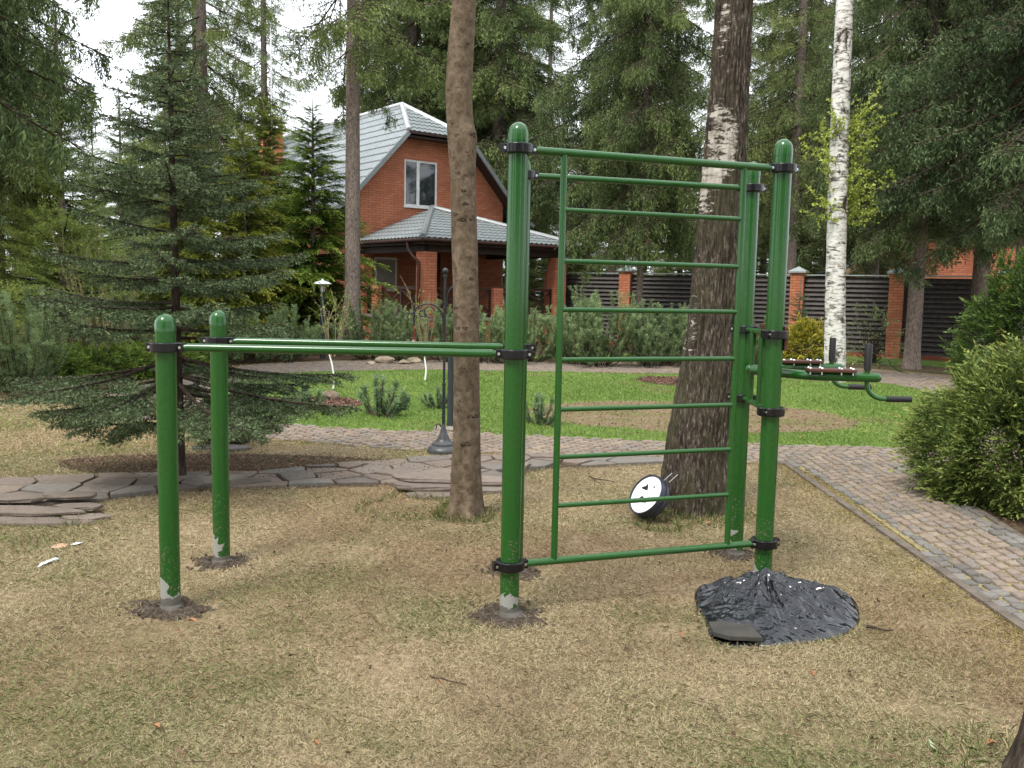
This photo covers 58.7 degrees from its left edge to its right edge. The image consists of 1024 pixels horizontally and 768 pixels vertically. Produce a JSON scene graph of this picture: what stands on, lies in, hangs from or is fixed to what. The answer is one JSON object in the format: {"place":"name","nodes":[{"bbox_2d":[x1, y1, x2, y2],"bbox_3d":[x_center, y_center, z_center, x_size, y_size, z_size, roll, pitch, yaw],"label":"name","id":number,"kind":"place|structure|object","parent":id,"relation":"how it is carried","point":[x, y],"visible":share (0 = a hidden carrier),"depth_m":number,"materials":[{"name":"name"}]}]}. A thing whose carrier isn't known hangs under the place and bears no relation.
{"place":"outdoors","nodes":[
{"label":"outdoors","id":0,"kind":"place"},
{"bbox_2d":[0,453,663,506],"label":"flagstone path","id":1,"kind":"structure","parent":0,"point":[112,485],"depth_m":7.58,"materials":[{"name":"grey stone"}]},
{"bbox_2d":[0,493,45,502],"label":"stone slab","id":2,"kind":"structure","parent":1,"relation":"on","point":[16,498],"depth_m":6.49,"materials":[{"name":"grey stone"}]},
{"bbox_2d":[41,491,96,499],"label":"stone slab","id":3,"kind":"structure","parent":1,"relation":"on","point":[66,495],"depth_m":6.58,"materials":[{"name":"grey stone"}]},
{"bbox_2d":[14,298,968,383],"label":"forest floor","id":4,"kind":"structure","parent":0,"point":[924,369],"depth_m":20.81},
{"bbox_2d":[0,44,86,345],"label":"spruce tree","id":5,"kind":"object","parent":4,"relation":"on","point":[4,273],"visible":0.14,"depth_m":18.56,"materials":[{"name":"green plant"}]},
{"bbox_2d":[0,0,150,365],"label":"spruce tree","id":6,"kind":"object","parent":4,"relation":"on","point":[60,219],"visible":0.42,"depth_m":16.98,"materials":[{"name":"green plant"}]},
{"bbox_2d":[19,336,155,379],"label":"juniper","id":7,"kind":"object","parent":4,"relation":"on","point":[135,358],"visible":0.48,"depth_m":15.28,"materials":[{"name":"green plant"}]},
{"bbox_2d":[49,187,162,375],"bbox_3d":[-6.988,-1.728,15.572,2.224,3.214,1.994,7,8,44],"label":"budding shrub","id":8,"kind":"object","parent":4,"relation":"on","point":[81,289],"visible":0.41,"depth_m":15.24,"materials":[{"name":"green plant"}]},
{"bbox_2d":[72,85,157,323],"bbox_3d":[-11.730,-5.207,27.684,3.702,7.522,3.355,0,6,-7],"label":"spruce tree","id":9,"kind":"object","parent":4,"relation":"on","point":[110,155],"visible":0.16,"depth_m":27.31,"materials":[{"name":"green plant"}]},
{"bbox_2d":[95,334,209,375],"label":"juniper","id":10,"kind":"object","parent":4,"relation":"on","point":[197,356],"visible":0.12,"depth_m":16.33,"materials":[{"name":"green plant"}]},
{"bbox_2d":[111,92,203,301],"bbox_3d":[-9.080,-4.295,23.644,3.267,6.638,2.960,-1,6,-16],"label":"spruce tree","id":11,"kind":"object","parent":4,"relation":"on","point":[155,222],"visible":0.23,"depth_m":23.41,"materials":[{"name":"green plant"}]},
{"bbox_2d":[126,0,223,234],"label":"spruce tree","id":12,"kind":"object","parent":4,"relation":"on","point":[140,71],"visible":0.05,"depth_m":51.22,"materials":[{"name":"green plant"}]},
{"bbox_2d":[114,144,266,361],"bbox_3d":[-6.753,-2.712,19.271,3.001,5.095,2.898,3,6,20],"label":"conifer","id":13,"kind":"object","parent":4,"relation":"on","point":[193,299],"visible":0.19,"depth_m":19.08,"materials":[{"name":"green plant"}]},
{"bbox_2d":[140,0,241,302],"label":"spruce tree","id":14,"kind":"object","parent":4,"relation":"on","point":[213,15],"visible":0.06,"depth_m":63.45,"materials":[{"name":"green plant"}]},
{"bbox_2d":[198,304,288,364],"bbox_3d":[-5.490,-0.998,18.730,1.875,1.280,1.679,-1,6,-24],"label":"pine bush","id":15,"kind":"object","parent":4,"relation":"on","point":[237,356],"visible":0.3,"depth_m":18.74,"materials":[{"name":"green plant"}]},
{"bbox_2d":[179,121,319,356],"bbox_3d":[-6.119,-3.082,20.578,3.220,5.661,3.335,3,6,17],"label":"conifer","id":16,"kind":"object","parent":4,"relation":"on","point":[243,225],"visible":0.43,"depth_m":20.42,"materials":[{"name":"green plant"}]},
{"bbox_2d":[211,0,315,179],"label":"spruce tree","id":17,"kind":"object","parent":4,"relation":"on","point":[264,58],"visible":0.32,"depth_m":36.78,"materials":[{"name":"green plant"}]},
{"bbox_2d":[198,95,331,339],"bbox_3d":[-6.625,-4.154,24.287,4.252,7.218,4.106,1,6,-5],"label":"conifer","id":18,"kind":"object","parent":4,"relation":"on","point":[264,134],"visible":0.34,"depth_m":23.87,"materials":[{"name":"green plant"}]},
{"bbox_2d":[246,304,327,362],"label":"pine bush","id":19,"kind":"object","parent":4,"relation":"on","point":[296,357],"visible":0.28,"depth_m":19.28,"materials":[{"name":"green plant"}]},
{"bbox_2d":[253,94,399,354],"bbox_3d":[-4.882,-3.601,21.964,3.744,6.581,3.876,7,8,43],"label":"conifer","id":20,"kind":"object","parent":4,"relation":"on","point":[320,218],"visible":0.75,"depth_m":21.68,"materials":[{"name":"green plant"}]},
{"bbox_2d":[211,102,582,342],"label":"brick house","id":21,"kind":"structure","parent":4,"relation":"on","point":[405,207],"depth_m":28.67,"materials":[{"name":"brick"}]},
{"bbox_2d":[374,257,396,290],"bbox_3d":[-3.970,-3.449,28.639,0.800,1.050,0.056,-3,8,-38],"label":"window","id":22,"kind":"structure","parent":21,"relation":"in","point":[380,273],"depth_m":28.62,"materials":[{"name":"grey glass"}]},
{"bbox_2d":[403,159,436,208],"bbox_3d":[-2.916,-6.380,29.178,1.340,1.510,0.150,-3,8,-38],"label":"window","id":23,"kind":"structure","parent":21,"relation":"in","point":[420,179],"depth_m":29.19,"materials":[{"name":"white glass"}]},
{"bbox_2d":[324,0,505,152],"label":"spruce tree","id":24,"kind":"object","parent":4,"relation":"on","point":[412,32],"visible":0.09,"depth_m":34.87,"materials":[{"name":"green plant"}]},
{"bbox_2d":[338,0,532,170],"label":"spruce tree","id":25,"kind":"object","parent":4,"relation":"on","point":[366,102],"depth_m":37.47,"materials":[{"name":"green plant"}]},
{"bbox_2d":[409,299,490,361],"bbox_3d":[-1.379,-1.229,20.206,1.958,1.497,2.031,3,6,15],"label":"pine bush","id":26,"kind":"object","parent":4,"relation":"on","point":[437,330],"visible":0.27,"depth_m":20.16,"materials":[{"name":"green plant"}]},
{"bbox_2d":[452,302,534,362],"bbox_3d":[-0.422,-1.139,20.037,1.864,1.390,1.935,1,6,-6],"label":"pine bush","id":27,"kind":"object","parent":4,"relation":"on","point":[498,331],"visible":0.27,"depth_m":19.75,"materials":[{"name":"green plant"}]},
{"bbox_2d":[410,0,605,287],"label":"spruce tree","id":28,"kind":"object","parent":4,"relation":"on","point":[498,81],"visible":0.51,"depth_m":33.88,"materials":[{"name":"green plant"}]},
{"bbox_2d":[503,123,571,315],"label":"spruce tree","id":29,"kind":"object","parent":4,"relation":"on","point":[534,283],"visible":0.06,"depth_m":45.90,"materials":[{"name":"green plant"}]},
{"bbox_2d":[535,301,616,363],"bbox_3d":[1.413,-1.153,20.319,1.864,1.432,1.935,2,6,6],"label":"pine bush","id":30,"kind":"object","parent":4,"relation":"on","point":[544,340],"visible":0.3,"depth_m":20.25,"materials":[{"name":"green plant"}]},
{"bbox_2d":[531,79,643,309],"bbox_3d":[3.257,-7.901,39.548,4.934,11.062,5.444,1,6,-3],"label":"spruce tree","id":31,"kind":"object","parent":4,"relation":"on","point":[578,268],"visible":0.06,"depth_m":39.25,"materials":[{"name":"green plant"}]},
{"bbox_2d":[544,285,651,366],"bbox_3d":[1.800,-1.264,19.714,2.144,1.798,2.225,0,6,-9],"label":"pine bush","id":32,"kind":"object","parent":4,"relation":"on","point":[594,321],"visible":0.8,"depth_m":19.37,"materials":[{"name":"green plant"}]},
{"bbox_2d":[528,0,709,274],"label":"spruce tree","id":33,"kind":"object","parent":4,"relation":"on","point":[583,72],"visible":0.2,"depth_m":28.89,"materials":[{"name":"green plant"}]},
{"bbox_2d":[606,298,688,366],"bbox_3d":[3.135,-1.123,19.928,2.090,1.523,2.013,-1,6,-18],"label":"pine bush","id":34,"kind":"object","parent":4,"relation":"on","point":[675,344],"visible":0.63,"depth_m":19.65,"materials":[{"name":"green plant"}]},
{"bbox_2d":[645,117,702,275],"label":"spruce tree","id":35,"kind":"object","parent":4,"relation":"on","point":[666,269],"visible":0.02,"depth_m":39.21,"materials":[{"name":"green plant"}]},
{"bbox_2d":[752,96,781,276],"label":"spruce tree","id":36,"kind":"object","parent":4,"relation":"on","point":[762,266],"visible":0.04,"depth_m":43.18,"materials":[{"name":"green plant"}]},
{"bbox_2d":[760,135,859,276],"bbox_3d":[12.662,-7.079,35.544,5.226,10.620,4.736,-2,7,-24],"label":"spruce tree","id":37,"kind":"object","parent":4,"relation":"on","point":[808,242],"visible":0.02,"depth_m":35.46,"materials":[{"name":"green plant"}]},
{"bbox_2d":[747,0,908,264],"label":"spruce tree","id":38,"kind":"object","parent":4,"relation":"on","point":[763,45],"visible":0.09,"depth_m":37.36,"materials":[{"name":"green plant"}]},
{"bbox_2d":[789,0,955,277],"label":"spruce tree","id":39,"kind":"object","parent":4,"relation":"on","point":[882,266],"visible":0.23,"depth_m":26.44,"materials":[{"name":"green plant"}]},
{"bbox_2d":[814,221,1015,278],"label":"gabled building","id":40,"kind":"structure","parent":4,"relation":"on","point":[960,269],"depth_m":30.72,"materials":[{"name":"brick"}]},
{"bbox_2d":[809,0,1023,368],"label":"spruce tree","id":41,"kind":"object","parent":4,"relation":"on","point":[914,241],"visible":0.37,"depth_m":20.02,"materials":[{"name":"green plant"}]},
{"bbox_2d":[0,359,1023,767],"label":"ground","id":42,"kind":"structure","parent":0,"point":[950,715],"depth_m":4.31,"materials":[{"name":"beige plant"}]},
{"bbox_2d":[0,283,90,393],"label":"pine bush","id":43,"kind":"object","parent":42,"relation":"on","point":[36,350],"visible":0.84,"depth_m":13.03,"materials":[{"name":"green plant"}]},
{"bbox_2d":[0,516,94,526],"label":"stone slab","id":44,"kind":"structure","parent":42,"relation":"on","point":[23,521],"depth_m":6.10,"materials":[{"name":"grey stone"}]},
{"bbox_2d":[0,505,84,516],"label":"stone slab","id":45,"kind":"structure","parent":44,"relation":"on","point":[23,510],"depth_m":6.25,"materials":[{"name":"grey stone"}]},
{"bbox_2d":[52,502,103,510],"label":"stone slab","id":46,"kind":"structure","parent":45,"relation":"on","point":[89,506],"depth_m":6.39,"materials":[{"name":"grey stone"}]},
{"bbox_2d":[0,0,102,244],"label":"spruce tree","id":47,"kind":"object","parent":42,"relation":"on","point":[34,125],"visible":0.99,"depth_m":12.84,"materials":[{"name":"green plant"}]},
{"bbox_2d":[0,340,107,384],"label":"juniper","id":48,"kind":"object","parent":42,"relation":"on","point":[71,366],"visible":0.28,"depth_m":14.49,"materials":[{"name":"green plant"}]},
{"bbox_2d":[0,0,113,231],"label":"spruce tree","id":49,"kind":"object","parent":42,"relation":"on","point":[8,187],"visible":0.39,"depth_m":17.09,"materials":[{"name":"green plant"}]},
{"bbox_2d":[115,595,217,622],"bbox_3d":[-1.718,1.114,4.567,0.504,0.045,0.386,-1,6,-21],"label":"soil heap","id":50,"kind":"object","parent":42,"relation":"on","point":[153,608],"visible":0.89,"depth_m":4.50,"materials":[{"name":"soil"}]},
{"bbox_2d":[97,0,301,302],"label":"spruce tree","id":51,"kind":"object","parent":42,"relation":"on","point":[228,117],"visible":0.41,"depth_m":24.99,"materials":[{"name":"green plant"}]},
{"bbox_2d":[186,552,257,571],"bbox_3d":[-1.703,1.036,5.337,0.413,0.043,0.369,1,6,0],"label":"soil heap","id":52,"kind":"object","parent":42,"relation":"on","point":[206,561],"visible":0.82,"depth_m":5.29,"materials":[{"name":"soil"}]},
{"bbox_2d":[54,454,391,480],"bbox_3d":[-2.344,0.741,8.165,3.548,0.001,1.233,1,6,0],"label":"mulch bed","id":53,"kind":"object","parent":42,"relation":"on","point":[203,467],"visible":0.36,"depth_m":8.31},
{"bbox_2d":[0,0,363,475],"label":"spruce tree","id":54,"kind":"object","parent":53,"relation":"on","point":[82,392],"visible":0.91,"depth_m":7.16,"materials":[{"name":"green plant"}]},
{"bbox_2d":[273,0,445,355],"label":"spruce tree","id":55,"kind":"object","parent":42,"relation":"on","point":[357,62],"visible":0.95,"depth_m":20.95,"materials":[{"name":"green plant"}]},
{"bbox_2d":[324,295,416,359],"bbox_3d":[-3.125,-1.272,20.413,1.935,1.472,1.864,2,6,5],"label":"pine bush","id":56,"kind":"object","parent":42,"relation":"on","point":[381,333],"visible":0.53,"depth_m":20.19,"materials":[{"name":"green plant"}]},
{"bbox_2d":[363,315,442,361],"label":"pine bush","id":57,"kind":"object","parent":42,"relation":"on","point":[407,332],"visible":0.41,"depth_m":19.65,"materials":[{"name":"green plant"}]},
{"bbox_2d":[393,481,449,491],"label":"stone slab","id":58,"kind":"structure","parent":42,"relation":"on","point":[404,485],"depth_m":7.22,"materials":[{"name":"grey stone"}]},
{"bbox_2d":[392,472,450,483],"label":"stone slab","id":59,"kind":"structure","parent":58,"relation":"on","point":[430,477],"depth_m":7.39,"materials":[{"name":"grey stone"}]},
{"bbox_2d":[444,0,485,522],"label":"tree","id":60,"kind":"object","parent":42,"relation":"on","point":[466,495],"visible":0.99,"depth_m":6.28,"materials":[{"name":"brown plant"}]},
{"bbox_2d":[0,365,1007,463],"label":"grass","id":61,"kind":"structure","parent":42,"relation":"on","point":[58,434],"depth_m":9.38,"materials":[{"name":"beige plant"}]},
{"bbox_2d":[473,564,540,580],"bbox_3d":[-0.030,1.076,5.286,0.408,0.040,0.366,1,6,0],"label":"soil heap","id":62,"kind":"object","parent":42,"relation":"on","point":[524,574],"visible":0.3,"depth_m":5.22,"materials":[{"name":"brown soil"}]},
{"bbox_2d":[461,596,553,630],"bbox_3d":[-0.024,1.147,4.591,0.472,0.043,0.470,1,6,0],"label":"soil heap","id":63,"kind":"object","parent":42,"relation":"on","point":[505,620],"visible":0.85,"depth_m":4.51,"materials":[{"name":"soil"}]},
{"bbox_2d":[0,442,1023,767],"bbox_3d":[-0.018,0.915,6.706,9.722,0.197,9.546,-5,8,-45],"label":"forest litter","id":64,"kind":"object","parent":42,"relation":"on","point":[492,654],"visible":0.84,"depth_m":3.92,"materials":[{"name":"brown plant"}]},
{"bbox_2d":[481,0,560,310],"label":"spruce tree","id":65,"kind":"object","parent":42,"relation":"on","point":[532,124],"visible":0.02,"depth_m":40.84,"materials":[{"name":"green plant"}]},
{"bbox_2d":[491,306,554,361],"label":"pine bush","id":66,"kind":"object","parent":42,"relation":"on","point":[544,356],"visible":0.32,"depth_m":20.36,"materials":[{"name":"green plant"}]},
{"bbox_2d":[146,122,911,612],"bbox_3d":[0.209,-0.103,4.957,4.073,2.450,1.114,0,6,-7],"label":"exercise frame","id":67,"kind":"object","parent":42,"relation":"on","point":[770,368],"visible":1,"depth_m":4.77,"materials":[{"name":"green paint"}]},
{"bbox_2d":[519,0,582,311],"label":"spruce tree","id":68,"kind":"object","parent":42,"relation":"on","point":[552,62],"visible":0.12,"depth_m":48.37,"materials":[{"name":"green plant"}]},
{"bbox_2d":[555,0,714,353],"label":"spruce tree","id":69,"kind":"object","parent":42,"relation":"on","point":[638,117],"visible":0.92,"depth_m":22.94,"materials":[{"name":"green plant"}]},
{"bbox_2d":[629,473,677,518],"bbox_3d":[0.996,0.775,6.497,0.097,0.384,0.316,35,-12,-28],"label":"garden spotlight","id":70,"kind":"object","parent":42,"relation":"on","point":[651,486],"visible":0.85,"depth_m":6.44,"materials":[{"name":"white plastic"}]},
{"bbox_2d":[643,303,688,364],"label":"pine bush","id":71,"kind":"object","parent":42,"relation":"on","point":[676,319],"visible":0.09,"depth_m":20.12,"materials":[{"name":"green plant"}]},
{"bbox_2d":[660,0,752,518],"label":"birch tree","id":72,"kind":"object","parent":42,"relation":"on","point":[726,133],"visible":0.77,"depth_m":6.58,"materials":[{"name":"brown plant"}]},
{"bbox_2d":[664,0,788,245],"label":"spruce tree","id":73,"kind":"object","parent":42,"relation":"on","point":[757,6],"visible":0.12,"depth_m":36.70,"materials":[{"name":"green plant"}]},
{"bbox_2d":[703,548,754,562],"bbox_3d":[1.385,1.059,5.708,0.378,0.042,0.354,2,6,12],"label":"soil heap","id":74,"kind":"object","parent":42,"relation":"on","point":[731,556],"visible":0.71,"depth_m":5.65,"materials":[{"name":"brown soil"}]},
{"bbox_2d":[542,266,1010,360],"bbox_3d":[10.169,-1.885,24.164,20.932,2.420,0.480,4,7,29],"label":"fence","id":75,"kind":"object","parent":42,"relation":"on","point":[942,303],"visible":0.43,"depth_m":24.67,"materials":[{"name":"metal"}]},
{"bbox_2d":[694,567,859,647],"bbox_3d":[1.388,1.081,4.599,0.880,0.205,0.816,1,6,0],"label":"plastic sheet","id":76,"kind":"object","parent":42,"relation":"on","point":[770,607],"visible":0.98,"depth_m":4.56,"materials":[{"name":"black plastic"}]},
{"bbox_2d":[709,621,761,641],"bbox_3d":[1.052,1.169,4.332,0.216,0.022,0.227,1,6,0],"label":"slate","id":77,"kind":"object","parent":76,"relation":"on","point":[731,631],"visible":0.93,"depth_m":4.28,"materials":[{"name":"grey stone"}]},
{"bbox_2d":[785,278,814,358],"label":"dwarf spruce","id":78,"kind":"object","parent":42,"relation":"on","point":[803,310],"visible":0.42,"depth_m":23.19,"materials":[{"name":"green plant"}]},
{"bbox_2d":[783,312,823,360],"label":"thuja","id":79,"kind":"object","parent":42,"relation":"on","point":[815,335],"visible":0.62,"depth_m":19.61,"materials":[{"name":"yellow plant"}]},
{"bbox_2d":[747,0,872,276],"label":"spruce tree","id":80,"kind":"object","parent":42,"relation":"on","point":[799,69],"visible":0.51,"depth_m":31.87,"materials":[{"name":"green plant"}]},
{"bbox_2d":[782,461,1023,632],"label":"kerb","id":81,"kind":"structure","parent":42,"relation":"on","point":[974,593],"depth_m":5.67,"materials":[{"name":"concrete"}]},
{"bbox_2d":[860,0,1023,378],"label":"spruce tree","id":82,"kind":"object","parent":42,"relation":"on","point":[993,171],"visible":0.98,"depth_m":16.17,"materials":[{"name":"green plant"}]},
{"bbox_2d":[926,464,1023,534],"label":"shrub bed","id":83,"kind":"object","parent":42,"relation":"on","point":[1017,524],"depth_m":6.80,"materials":[{"name":"soil"}]},
{"bbox_2d":[885,328,1023,521],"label":"juniper","id":84,"kind":"object","parent":83,"relation":"on","point":[1003,414],"visible":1,"depth_m":7.15,"materials":[{"name":"green plant"}]},
{"bbox_2d":[937,246,1023,402],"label":"yew","id":85,"kind":"object","parent":42,"relation":"on","point":[1010,300],"visible":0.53,"depth_m":12.28,"materials":[{"name":"green plant"}]},
{"bbox_2d":[1001,712,1023,767],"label":"tree","id":86,"kind":"object","parent":42,"relation":"on","point":[1014,757],"visible":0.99,"depth_m":3.09,"materials":[{"name":"brown plant"}]},
{"bbox_3d":[-0.604,0.687,9.020,0.240,0.014,0.200,1,6,0],"label":"brick","id":87,"kind":"object","parent":42,"relation":"on","visible":0},
{"bbox_2d":[407,268,452,454],"bbox_3d":[-0.690,-0.230,8.967,0.609,1.814,0.319,4,7,25],"label":"iron stand","id":88,"kind":"object","parent":87,"relation":"on","point":[442,444],"visible":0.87,"depth_m":8.92,"materials":[{"name":"grey metal"}]},
{"bbox_2d":[5,0,1020,279],"label":"sky","id":89,"kind":"structure","parent":0,"point":[113,19],"materials":[{"name":"white"}]},
{"bbox_2d":[107,360,1021,462],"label":"cobbled path","id":90,"kind":"structure","parent":0,"point":[396,440],"depth_m":10.04,"materials":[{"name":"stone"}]},
{"bbox_2d":[798,0,897,381],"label":"birch tree","id":91,"kind":"object","parent":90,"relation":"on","point":[836,205],"visible":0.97,"depth_m":16.85,"materials":[{"name":"white plant"}]},
{"bbox_2d":[228,353,992,447],"bbox_3d":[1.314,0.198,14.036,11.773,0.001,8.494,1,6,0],"label":"lawn","id":92,"kind":"structure","parent":0,"point":[650,399],"depth_m":13.77,"materials":[{"name":"green plant"}]},
{"bbox_2d":[308,278,354,388],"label":"fruit sapling","id":93,"kind":"object","parent":92,"relation":"on","point":[341,329],"visible":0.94,"depth_m":14.25,"materials":[{"name":"green plant"}]},
{"bbox_2d":[357,372,411,417],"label":"dwarf pine","id":94,"kind":"object","parent":92,"relation":"on","point":[399,405],"visible":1,"depth_m":11.42,"materials":[{"name":"green plant"}]},
{"bbox_2d":[403,281,442,379],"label":"fruit sapling","id":95,"kind":"object","parent":92,"relation":"on","point":[425,337],"visible":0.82,"depth_m":15.82,"materials":[{"name":"green plant"}]},
{"bbox_2d":[418,385,446,408],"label":"dwarf pine","id":96,"kind":"object","parent":92,"relation":"on","point":[432,401],"visible":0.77,"depth_m":12.24,"materials":[{"name":"green plant"}]},
{"bbox_2d":[447,357,452,425],"bbox_3d":[-0.713,0.022,10.668,0.100,0.985,0.100,1,6,0],"label":"bollard","id":97,"kind":"object","parent":92,"relation":"on","point":[450,395],"visible":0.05,"depth_m":10.64,"materials":[{"name":"metal"}]},
{"bbox_2d":[58,375,1021,531],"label":"bark chips","id":98,"kind":"object","parent":92,"relation":"on","point":[344,402],"visible":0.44,"depth_m":8.62,"materials":[{"name":"brown wood"}]},
{"bbox_2d":[526,392,561,425],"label":"dwarf pine","id":99,"kind":"object","parent":92,"relation":"on","point":[538,408],"visible":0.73,"depth_m":10.96,"materials":[{"name":"green plant"}]},
{"bbox_2d":[528,401,858,433],"bbox_3d":[2.328,0.418,12.067,4.376,0.001,3.110,1,6,0],"label":"bare patch","id":100,"kind":"object","parent":92,"relation":"on","point":[647,416],"visible":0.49,"depth_m":11.80,"materials":[{"name":"soil"}]},
{"bbox_2d":[535,354,955,366],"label":"lawn","id":101,"kind":"structure","parent":0,"point":[931,362],"depth_m":23.09,"materials":[{"name":"green plant"}]},
{"bbox_2d":[846,298,903,364],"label":"deciduous shrub","id":102,"kind":"object","parent":101,"relation":"on","point":[875,353],"visible":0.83,"depth_m":22.16,"materials":[{"name":"green plant"}]},
{"bbox_2d":[871,0,1023,366],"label":"spruce tree","id":103,"kind":"object","parent":101,"relation":"on","point":[979,279],"visible":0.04,"depth_m":21.08,"materials":[{"name":"green plant"}]},
{"bbox_2d":[747,450,1023,621],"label":"cobbled path","id":104,"kind":"structure","parent":0,"point":[996,576],"depth_m":6.62,"materials":[{"name":"stone"}]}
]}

